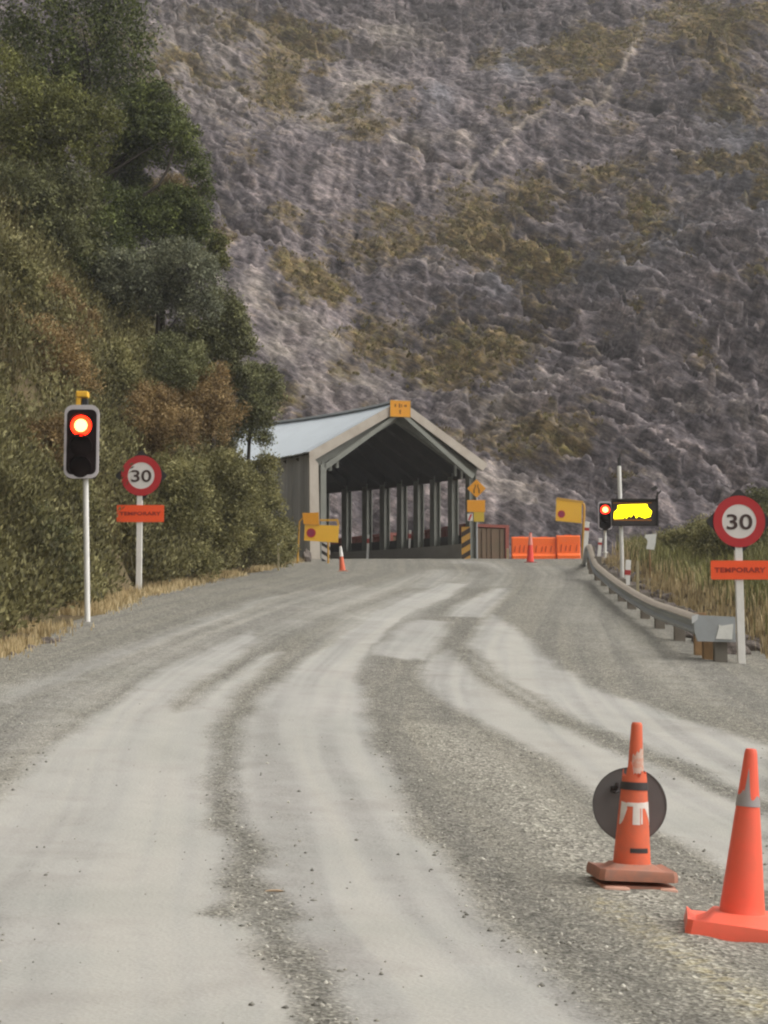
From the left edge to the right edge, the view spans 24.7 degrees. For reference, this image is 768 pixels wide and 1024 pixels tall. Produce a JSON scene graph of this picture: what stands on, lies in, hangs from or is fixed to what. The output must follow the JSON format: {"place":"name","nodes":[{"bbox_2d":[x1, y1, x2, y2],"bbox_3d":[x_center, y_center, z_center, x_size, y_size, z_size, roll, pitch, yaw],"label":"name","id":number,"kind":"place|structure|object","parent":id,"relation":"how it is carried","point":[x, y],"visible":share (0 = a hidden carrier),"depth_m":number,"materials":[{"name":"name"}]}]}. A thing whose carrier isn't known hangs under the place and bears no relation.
{"place":"outdoors","nodes":[
{"label":"outdoors","id":0,"kind":"place"},
{"bbox_2d":[0,559,767,1023],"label":"road","id":1,"kind":"structure","parent":0,"point":[304,677],"depth_m":13.16,"materials":[{"name":"grey gravel"}]},
{"bbox_2d":[266,889,282,891],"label":"dead leaf","id":2,"kind":"object","parent":1,"relation":"on","point":[274,890],"visible":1,"depth_m":9.37,"materials":[{"name":"beige plant"}]},
{"bbox_2d":[339,546,347,570],"bbox_3d":[-1.259,1.396,52.023,0.327,0.779,0.327,-5,-5,0],"label":"traffic cone","id":3,"kind":"object","parent":1,"relation":"on","point":[341,564],"visible":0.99,"depth_m":51.97,"materials":[{"name":"plastic"}]},
{"bbox_2d":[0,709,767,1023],"bbox_3d":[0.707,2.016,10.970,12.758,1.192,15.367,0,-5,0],"label":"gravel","id":4,"kind":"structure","parent":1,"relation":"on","point":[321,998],"depth_m":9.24,"materials":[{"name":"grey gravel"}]},
{"bbox_2d":[467,480,484,558],"bbox_3d":[3.389,0.443,64.480,0.676,3.271,0.112,0,-5,0],"label":"narrow road sign","id":5,"kind":"object","parent":1,"relation":"on","point":[476,488],"visible":0.97,"depth_m":64.49,"materials":[{"name":"metal"}]},
{"bbox_2d":[511,536,528,558],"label":"water barrier","id":6,"kind":"object","parent":1,"relation":"on","point":[519,547],"visible":0.78,"depth_m":65.24,"materials":[{"name":"orange plastic"}]},
{"bbox_2d":[524,533,536,562],"bbox_3d":[4.873,1.203,58.498,0.429,1.021,0.429,1,-5,0],"label":"traffic cone","id":7,"kind":"object","parent":1,"relation":"on","point":[530,558],"visible":0.98,"depth_m":58.42,"materials":[{"name":"orange plastic"}]},
{"bbox_2d":[532,537,555,558],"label":"water barrier","id":8,"kind":"object","parent":1,"relation":"on","point":[544,547],"visible":0.91,"depth_m":65.13,"materials":[{"name":"orange plastic"}]},
{"bbox_2d":[556,535,580,558],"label":"water barrier","id":9,"kind":"object","parent":1,"relation":"on","point":[567,546],"visible":0.94,"depth_m":65.04,"materials":[{"name":"orange plastic"}]},
{"bbox_2d":[590,722,677,891],"bbox_3d":[1.448,1.702,10.139,0.433,0.970,0.470,3,-5,-4],"label":"traffic cone","id":10,"kind":"object","parent":1,"relation":"on","point":[635,759],"visible":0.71,"depth_m":10.13,"materials":[{"name":"plastic"}]},
{"bbox_2d":[586,762,677,882],"bbox_3d":[1.440,1.775,10.151,0.451,0.663,0.451,3,-5,-4],"label":"traffic cone","id":11,"kind":"object","parent":10,"relation":"on","point":[630,861],"visible":0.99,"depth_m":10.06,"materials":[{"name":"plastic"}]},
{"bbox_2d":[592,767,666,838],"bbox_3d":[1.438,1.696,10.204,0.434,0.434,0.271,2,-11,3],"label":"sign disc","id":12,"kind":"object","parent":11,"relation":"attached to","point":[606,795],"visible":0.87,"depth_m":10.32,"materials":[{"name":"grey metal"}]},
{"bbox_2d":[685,632,692,637],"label":"rock","id":13,"kind":"object","parent":1,"relation":"on","point":[688,635],"visible":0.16,"depth_m":31.63,"materials":[{"name":"grey stone"}]},
{"bbox_2d":[684,748,767,942],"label":"traffic cone","id":14,"kind":"object","parent":1,"relation":"on","point":[739,914],"visible":1,"depth_m":8.66,"materials":[{"name":"plastic"}]},
{"bbox_2d":[707,490,767,663],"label":"speed limit sign","id":15,"kind":"object","parent":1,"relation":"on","point":[737,521],"visible":1,"depth_m":27.05,"materials":[{"name":"red metal"}]},
{"bbox_2d":[0,0,767,558],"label":"mountain","id":16,"kind":"structure","parent":0,"point":[688,436],"depth_m":122.51,"materials":[{"name":"grey stone"}]},
{"bbox_2d":[0,0,767,477],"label":"mountain scrub","id":17,"kind":"object","parent":16,"relation":"on","point":[476,208],"visible":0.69,"depth_m":126.55,"materials":[{"name":"green plant"}]},
{"bbox_2d":[0,237,767,655],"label":"ground","id":18,"kind":"structure","parent":0,"point":[76,617],"depth_m":37.23,"materials":[{"name":"plant"}]},
{"bbox_2d":[0,236,56,317],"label":"tree","id":19,"kind":"object","parent":18,"relation":"on","point":[33,270],"visible":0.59,"depth_m":41.83,"materials":[{"name":"green plant"}]},
{"bbox_2d":[7,409,63,478],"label":"shrub","id":20,"kind":"object","parent":18,"relation":"on","point":[54,431],"visible":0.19,"depth_m":36.03,"materials":[{"name":"green plant"}]},
{"bbox_2d":[9,498,83,596],"bbox_3d":[-6.128,0.449,30.556,2.359,2.136,1.720,4,-6,-34],"label":"shrub","id":21,"kind":"object","parent":18,"relation":"on","point":[67,552],"visible":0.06,"depth_m":30.57,"materials":[{"name":"green plant"}]},
{"bbox_2d":[41,637,54,643],"bbox_3d":[-4.862,1.887,25.265,0.251,0.192,0.221,-4,-7,37],"label":"rock","id":22,"kind":"object","parent":18,"relation":"on","point":[49,640],"visible":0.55,"depth_m":25.21,"materials":[{"name":"grey stone"}]},
{"bbox_2d":[3,303,106,405],"bbox_3d":[-7.957,-3.429,40.385,2.996,2.597,2.863,0,-5,0],"label":"shrub","id":23,"kind":"object","parent":18,"relation":"on","point":[77,367],"visible":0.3,"depth_m":40.08,"materials":[{"name":"brown plant"}]},
{"bbox_2d":[0,155,112,270],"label":"tree","id":24,"kind":"object","parent":18,"relation":"on","point":[59,198],"visible":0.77,"depth_m":47.18,"materials":[{"name":"green plant"}]},
{"bbox_2d":[0,35,130,266],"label":"tree","id":25,"kind":"object","parent":18,"relation":"on","point":[47,145],"visible":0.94,"depth_m":49.25,"materials":[{"name":"green plant"}]},
{"bbox_2d":[33,269,103,346],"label":"shrub","id":26,"kind":"object","parent":18,"relation":"on","point":[90,315],"visible":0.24,"depth_m":43.71,"materials":[{"name":"green plant"}]},
{"bbox_2d":[40,467,106,567],"bbox_3d":[-6.503,0.180,36.081,1.731,2.358,2.303,2,-6,-17],"label":"shrub","id":27,"kind":"object","parent":18,"relation":"on","point":[78,482],"visible":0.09,"depth_m":35.47,"materials":[{"name":"green plant"}]},
{"bbox_2d":[64,391,99,621],"bbox_3d":[-5.054,0.043,29.255,0.578,4.151,0.373,0,-5,0],"label":"traffic light","id":28,"kind":"object","parent":18,"relation":"on","point":[81,436],"visible":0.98,"depth_m":29.32,"materials":[{"name":"black"}]},
{"bbox_2d":[0,0,168,237],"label":"tree","id":29,"kind":"object","parent":18,"relation":"on","point":[79,57],"visible":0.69,"depth_m":53.31,"materials":[{"name":"green plant"}]},
{"bbox_2d":[63,173,158,326],"bbox_3d":[-8.179,-7.097,50.394,3.097,5.289,2.823,-3,-6,29],"label":"tree","id":30,"kind":"object","parent":18,"relation":"on","point":[121,198],"visible":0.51,"depth_m":49.94,"materials":[{"name":"green plant"}]},
{"bbox_2d":[90,333,145,392],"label":"shrub","id":31,"kind":"object","parent":18,"relation":"on","point":[130,376],"visible":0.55,"depth_m":43.98,"materials":[{"name":"green plant"}]},
{"bbox_2d":[0,182,239,632],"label":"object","id":32,"kind":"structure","parent":18,"relation":"on","point":[21,364],"depth_m":38.33,"materials":[{"name":"green plant"}]},
{"bbox_2d":[0,136,276,639],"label":"scrub","id":33,"kind":"object","parent":18,"relation":"on","point":[155,546],"visible":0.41,"depth_m":37.95,"materials":[{"name":"green plant"}]},
{"bbox_2d":[116,451,165,588],"bbox_3d":[-5.257,0.309,37.976,1.088,3.284,0.122,0,-5,0],"label":"speed limit sign","id":34,"kind":"object","parent":18,"relation":"on","point":[146,477],"visible":0.99,"depth_m":38.00,"materials":[{"name":"red metal"}]},
{"bbox_2d":[99,373,206,467],"bbox_3d":[-5.812,-2.191,43.524,2.828,2.640,2.502,0,-5,0],"label":"shrub","id":35,"kind":"object","parent":18,"relation":"on","point":[173,418],"visible":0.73,"depth_m":43.26,"materials":[{"name":"brown plant"}]},
{"bbox_2d":[0,557,306,659],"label":"dry grass","id":36,"kind":"structure","parent":18,"relation":"on","point":[117,600],"depth_m":32.19,"materials":[{"name":"beige plant"}]},
{"bbox_2d":[92,76,220,261],"bbox_3d":[-6.783,-9.003,51.681,4.053,7.580,3.081,0,-5,0],"label":"tree","id":37,"kind":"object","parent":18,"relation":"on","point":[151,124],"visible":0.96,"depth_m":51.46,"materials":[{"name":"green plant"}]},
{"bbox_2d":[88,233,229,337],"bbox_3d":[-6.279,-5.414,49.309,3.994,5.086,2.890,0,-5,0],"label":"tree","id":38,"kind":"object","parent":18,"relation":"on","point":[162,288],"visible":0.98,"depth_m":48.85,"materials":[{"name":"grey plant"}]},
{"bbox_2d":[106,180,219,333],"bbox_3d":[-6.451,-6.212,50.907,3.445,6.954,2.416,0,-5,0],"label":"tree","id":39,"kind":"object","parent":18,"relation":"on","point":[167,216],"visible":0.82,"depth_m":50.61,"materials":[{"name":"green plant"}]},
{"bbox_2d":[127,328,216,396],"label":"shrub","id":40,"kind":"object","parent":18,"relation":"on","point":[187,364],"visible":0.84,"depth_m":46.36,"materials":[{"name":"green plant"}]},
{"bbox_2d":[149,170,203,328],"bbox_3d":[-6.431,-7.661,54.070,2.232,5.864,1.198,-1,-5,15],"label":"tree","id":41,"kind":"object","parent":18,"relation":"on","point":[171,178],"visible":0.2,"depth_m":54.11,"materials":[{"name":"green plant"}]},
{"bbox_2d":[147,448,222,542],"bbox_3d":[-5.246,-0.321,42.595,2.751,2.398,2.136,-5,-7,42],"label":"shrub","id":42,"kind":"object","parent":18,"relation":"on","point":[183,495],"visible":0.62,"depth_m":42.12,"materials":[{"name":"green plant"}]},
{"bbox_2d":[176,539,223,579],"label":"shrub","id":43,"kind":"object","parent":18,"relation":"on","point":[208,559],"visible":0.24,"depth_m":42.69,"materials":[{"name":"green plant"}]},
{"bbox_2d":[170,357,251,459],"bbox_3d":[-4.958,-2.371,47.232,2.720,3.769,2.301,2,-6,-21],"label":"shrub","id":44,"kind":"object","parent":18,"relation":"on","point":[206,398],"visible":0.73,"depth_m":47.00,"materials":[{"name":"brown plant"}]},
{"bbox_2d":[161,283,263,458],"bbox_3d":[-5.012,-2.805,50.584,2.984,7.871,2.144,1,-5,-9],"label":"tree","id":45,"kind":"object","parent":18,"relation":"on","point":[230,335],"visible":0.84,"depth_m":50.37,"materials":[{"name":"green plant"}]},
{"bbox_2d":[201,230,234,360],"bbox_3d":[-4.932,-4.034,51.663,0.930,8.784,1.763,2,-5,-16],"label":"tree","id":46,"kind":"object","parent":18,"relation":"on","point":[219,244],"visible":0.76,"depth_m":51.91,"materials":[{"name":"green plant"}]},
{"bbox_2d":[181,443,270,555],"bbox_3d":[-4.330,-0.331,45.439,2.570,2.934,2.115,2,-6,-25],"label":"shrub","id":47,"kind":"object","parent":18,"relation":"on","point":[220,470],"visible":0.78,"depth_m":45.17,"materials":[{"name":"green plant"}]},
{"bbox_2d":[216,358,290,570],"bbox_3d":[-4.013,-1.322,51.670,2.540,6.744,2.215,0,-5,0],"label":"tree","id":48,"kind":"object","parent":18,"relation":"on","point":[260,394],"visible":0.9,"depth_m":51.64,"materials":[{"name":"green plant"}]},
{"bbox_2d":[228,445,298,571],"bbox_3d":[-3.533,-0.119,50.106,2.168,3.685,2.191,0,-5,0],"label":"shrub","id":49,"kind":"object","parent":18,"relation":"on","point":[278,527],"visible":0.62,"depth_m":50.12,"materials":[{"name":"green plant"}]},
{"bbox_2d":[255,520,301,566],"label":"shrub","id":50,"kind":"object","parent":18,"relation":"on","point":[292,543],"visible":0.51,"depth_m":54.33,"materials":[{"name":"green plant"}]},
{"bbox_2d":[277,543,279,570],"bbox_3d":[-3.121,1.435,51.949,0.067,1.055,0.050,0,-5,0],"label":"stake","id":51,"kind":"object","parent":18,"relation":"on","point":[278,559],"visible":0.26,"depth_m":51.93,"materials":[{"name":"beige wood"}]},
{"bbox_2d":[302,549,311,561],"bbox_3d":[-2.605,1.533,58.931,0.349,0.617,0.322,3,-6,-31],"label":"rock","id":52,"kind":"object","parent":18,"relation":"on","point":[306,555],"visible":0.84,"depth_m":58.82,"materials":[{"name":"grey stone"}]},
{"bbox_2d":[297,512,338,562],"bbox_3d":[-2.164,0.969,57.660,1.405,1.903,0.192,0,-5,-3],"label":"hazard sign","id":53,"kind":"object","parent":18,"relation":"on","point":[314,531],"visible":0.95,"depth_m":57.63,"materials":[{"name":"yellow metal"}]},
{"bbox_2d":[322,542,329,560],"bbox_3d":[-1.970,1.551,59.650,0.296,1.054,0.082,0,-5,0],"label":"striped marker","id":54,"kind":"object","parent":18,"relation":"on","point":[324,551],"visible":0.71,"depth_m":59.63,"materials":[{"name":"black paint"}]},
{"bbox_2d":[232,400,487,558],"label":"rockfall shelter","id":55,"kind":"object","parent":18,"relation":"on","point":[367,450],"visible":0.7,"depth_m":66.82,"materials":[{"name":"grey metal"}]},
{"bbox_2d":[390,400,410,416],"bbox_3d":[0.595,-3.756,63.914,0.769,0.610,0.038,1,-5,-14],"label":"clearance sign","id":56,"kind":"object","parent":55,"relation":"attached to","point":[399,408],"visible":1,"depth_m":63.90,"materials":[{"name":"orange metal"}]},
{"bbox_2d":[330,532,396,543],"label":"barrier","id":57,"kind":"object","parent":18,"relation":"on","point":[358,539],"visible":0.07,"depth_m":75.13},
{"bbox_2d":[366,535,368,558],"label":"edge marker","id":58,"kind":"object","parent":18,"relation":"on","point":[367,553],"visible":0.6,"depth_m":67.64,"materials":[{"name":"white paint"}]},
{"bbox_2d":[408,530,410,547],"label":"edge marker","id":59,"kind":"object","parent":18,"relation":"on","point":[409,543],"visible":0.6,"depth_m":69.18,"materials":[{"name":"white paint"}]},
{"bbox_2d":[396,523,508,558],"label":"shipping container","id":60,"kind":"object","parent":18,"relation":"on","point":[493,541],"visible":0.19,"depth_m":68.95,"materials":[{"name":"red metal"}]},
{"bbox_2d":[478,528,485,558],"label":"door","id":61,"kind":"structure","parent":60,"relation":"in","point":[481,531],"depth_m":68.70,"materials":[{"name":"beige wood"}]},
{"bbox_2d":[486,528,503,558],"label":"door","id":62,"kind":"structure","parent":60,"relation":"in","point":[494,537],"depth_m":68.95,"materials":[{"name":"brown wood"}]},
{"bbox_2d":[461,527,469,558],"bbox_3d":[3.014,1.269,64.697,0.329,1.450,0.082,0,-5,0],"label":"striped marker","id":63,"kind":"object","parent":18,"relation":"on","point":[465,542],"visible":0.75,"depth_m":64.67,"materials":[{"name":"metal"}]},
{"bbox_2d":[506,548,508,558],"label":"stake","id":64,"kind":"object","parent":18,"relation":"on","point":[507,553],"visible":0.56,"depth_m":66.41,"materials":[{"name":"beige wood"}]},
{"bbox_2d":[556,497,584,558],"bbox_3d":[6.454,0.698,60.724,1.044,2.399,0.180,0,-5,0],"label":"hazard sign","id":65,"kind":"object","parent":18,"relation":"on","point":[568,510],"visible":0.97,"depth_m":60.72,"materials":[{"name":"yellow metal"}]},
{"bbox_2d":[582,522,588,564],"bbox_3d":[6.559,1.102,57.141,0.264,1.583,0.060,0,-5,0],"label":"edge marker","id":66,"kind":"object","parent":18,"relation":"on","point":[586,532],"visible":0.56,"depth_m":57.15,"materials":[{"name":"white paint"}]},
{"bbox_2d":[597,538,601,555],"bbox_3d":[7.180,1.364,58.624,0.210,0.997,0.050,0,-5,0],"label":"edge marker","id":67,"kind":"object","parent":18,"relation":"on","point":[599,546],"visible":0.6,"depth_m":58.62,"materials":[{"name":"white paint"}]},
{"bbox_2d":[598,501,611,556],"bbox_3d":[7.579,0.640,60.202,0.474,2.020,0.374,0,-5,0],"label":"traffic light","id":68,"kind":"object","parent":18,"relation":"on","point":[604,516],"visible":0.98,"depth_m":60.21,"materials":[{"name":"black"}]},
{"bbox_2d":[608,566,618,570],"bbox_3d":[6.827,1.767,52.091,0.486,0.321,0.419,-4,-7,38],"label":"rock","id":69,"kind":"object","parent":18,"relation":"on","point":[614,568],"visible":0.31,"depth_m":52.02,"materials":[{"name":"grey stone"}]},
{"bbox_2d":[625,560,630,584],"bbox_3d":[6.023,1.719,43.527,0.208,1.067,0.056,0,-5,0],"label":"edge marker","id":70,"kind":"object","parent":18,"relation":"on","point":[627,569],"visible":0.56,"depth_m":43.52,"materials":[{"name":"white paint"}]},
{"bbox_2d":[610,454,660,577],"bbox_3d":[6.930,0.297,48.190,1.410,3.821,0.326,0,-5,0],"label":"message board","id":71,"kind":"object","parent":18,"relation":"on","point":[634,512],"visible":0.98,"depth_m":48.15,"materials":[{"name":"black metal"}]},
{"bbox_2d":[636,561,638,591],"bbox_3d":[6.068,1.755,42.017,0.070,1.170,0.050,0,-5,0],"label":"stake","id":72,"kind":"object","parent":18,"relation":"on","point":[637,575],"visible":0.56,"depth_m":42.01,"materials":[{"name":"beige wood"}]},
{"bbox_2d":[639,584,650,589],"bbox_3d":[6.711,1.976,45.121,0.386,0.259,0.325,2,-6,-20],"label":"rock","id":73,"kind":"object","parent":18,"relation":"on","point":[644,586],"visible":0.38,"depth_m":45.02,"materials":[{"name":"grey stone"}]},
{"bbox_2d":[645,534,655,577],"bbox_3d":[6.998,1.358,46.093,0.309,1.572,0.085,0,-5,0],"label":"marker panel","id":74,"kind":"object","parent":18,"relation":"on","point":[651,540],"visible":0.83,"depth_m":46.10,"materials":[{"name":"white plastic"}]},
{"bbox_2d":[583,544,735,662],"bbox_3d":[7.319,3.812,60.885,1.403,3.946,68.336,0,-5,4],"label":"guardrail","id":75,"kind":"object","parent":18,"relation":"on","point":[713,636],"visible":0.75,"depth_m":30.75,"materials":[{"name":"metal"}]},
{"bbox_2d":[660,593,675,601],"bbox_3d":[6.661,2.053,41.097,0.394,0.337,0.412,-1,-5,11],"label":"rock","id":76,"kind":"object","parent":18,"relation":"on","point":[667,595],"visible":0.39,"depth_m":40.93,"materials":[{"name":"grey stone"}]},
{"bbox_2d":[665,602,676,605],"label":"rock","id":77,"kind":"object","parent":18,"relation":"on","point":[671,603],"visible":0.16,"depth_m":38.26,"materials":[{"name":"grey stone"}]},
{"bbox_2d":[634,513,709,553],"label":"shrub","id":78,"kind":"object","parent":18,"relation":"on","point":[681,534],"visible":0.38,"depth_m":50.02,"materials":[{"name":"green plant"}]},
{"bbox_2d":[603,538,767,658],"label":"dry grass","id":79,"kind":"structure","parent":18,"relation":"on","point":[664,585],"depth_m":38.49,"materials":[{"name":"beige plant"}]},
{"bbox_2d":[616,530,767,634],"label":"tall grass","id":80,"kind":"structure","parent":18,"relation":"on","point":[761,554],"depth_m":42.99,"materials":[{"name":"plant"}]},
{"bbox_2d":[677,500,767,560],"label":"shrub","id":81,"kind":"object","parent":18,"relation":"on","point":[707,538],"visible":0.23,"depth_m":45.97,"materials":[{"name":"green plant"}]},
{"bbox_2d":[727,641,736,654],"bbox_3d":[5.632,2.268,28.591,0.477,0.343,0.456,5,-7,-44],"label":"rock","id":82,"kind":"object","parent":18,"relation":"on","point":[732,647],"visible":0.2,"depth_m":28.44,"materials":[{"name":"grey stone"}]},
{"bbox_2d":[745,647,750,654],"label":"rock","id":83,"kind":"object","parent":18,"relation":"on","point":[747,651],"visible":0.38,"depth_m":28.48,"materials":[{"name":"grey stone"}]},
{"bbox_2d":[749,645,756,650],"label":"rock","id":84,"kind":"object","parent":18,"relation":"on","point":[753,649],"visible":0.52,"depth_m":29.13,"materials":[{"name":"grey stone"}]},
{"bbox_2d":[745,640,761,651],"bbox_3d":[6.139,2.288,29.325,0.350,0.311,0.418,-1,-5,13],"label":"rock","id":85,"kind":"object","parent":18,"relation":"on","point":[748,643],"visible":0.48,"depth_m":29.16,"materials":[{"name":"grey stone"}]},
{"bbox_2d":[741,482,767,515],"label":"shrub","id":86,"kind":"object","parent":18,"relation":"on","point":[756,496],"visible":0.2,"depth_m":51.69,"materials":[{"name":"green plant"}]},
{"bbox_2d":[750,637,760,642],"bbox_3d":[6.284,2.264,30.282,0.414,0.301,0.402,-1,-5,14],"label":"rock","id":87,"kind":"object","parent":18,"relation":"on","point":[756,639],"visible":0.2,"depth_m":30.16,"materials":[{"name":"grey stone"}]}
]}

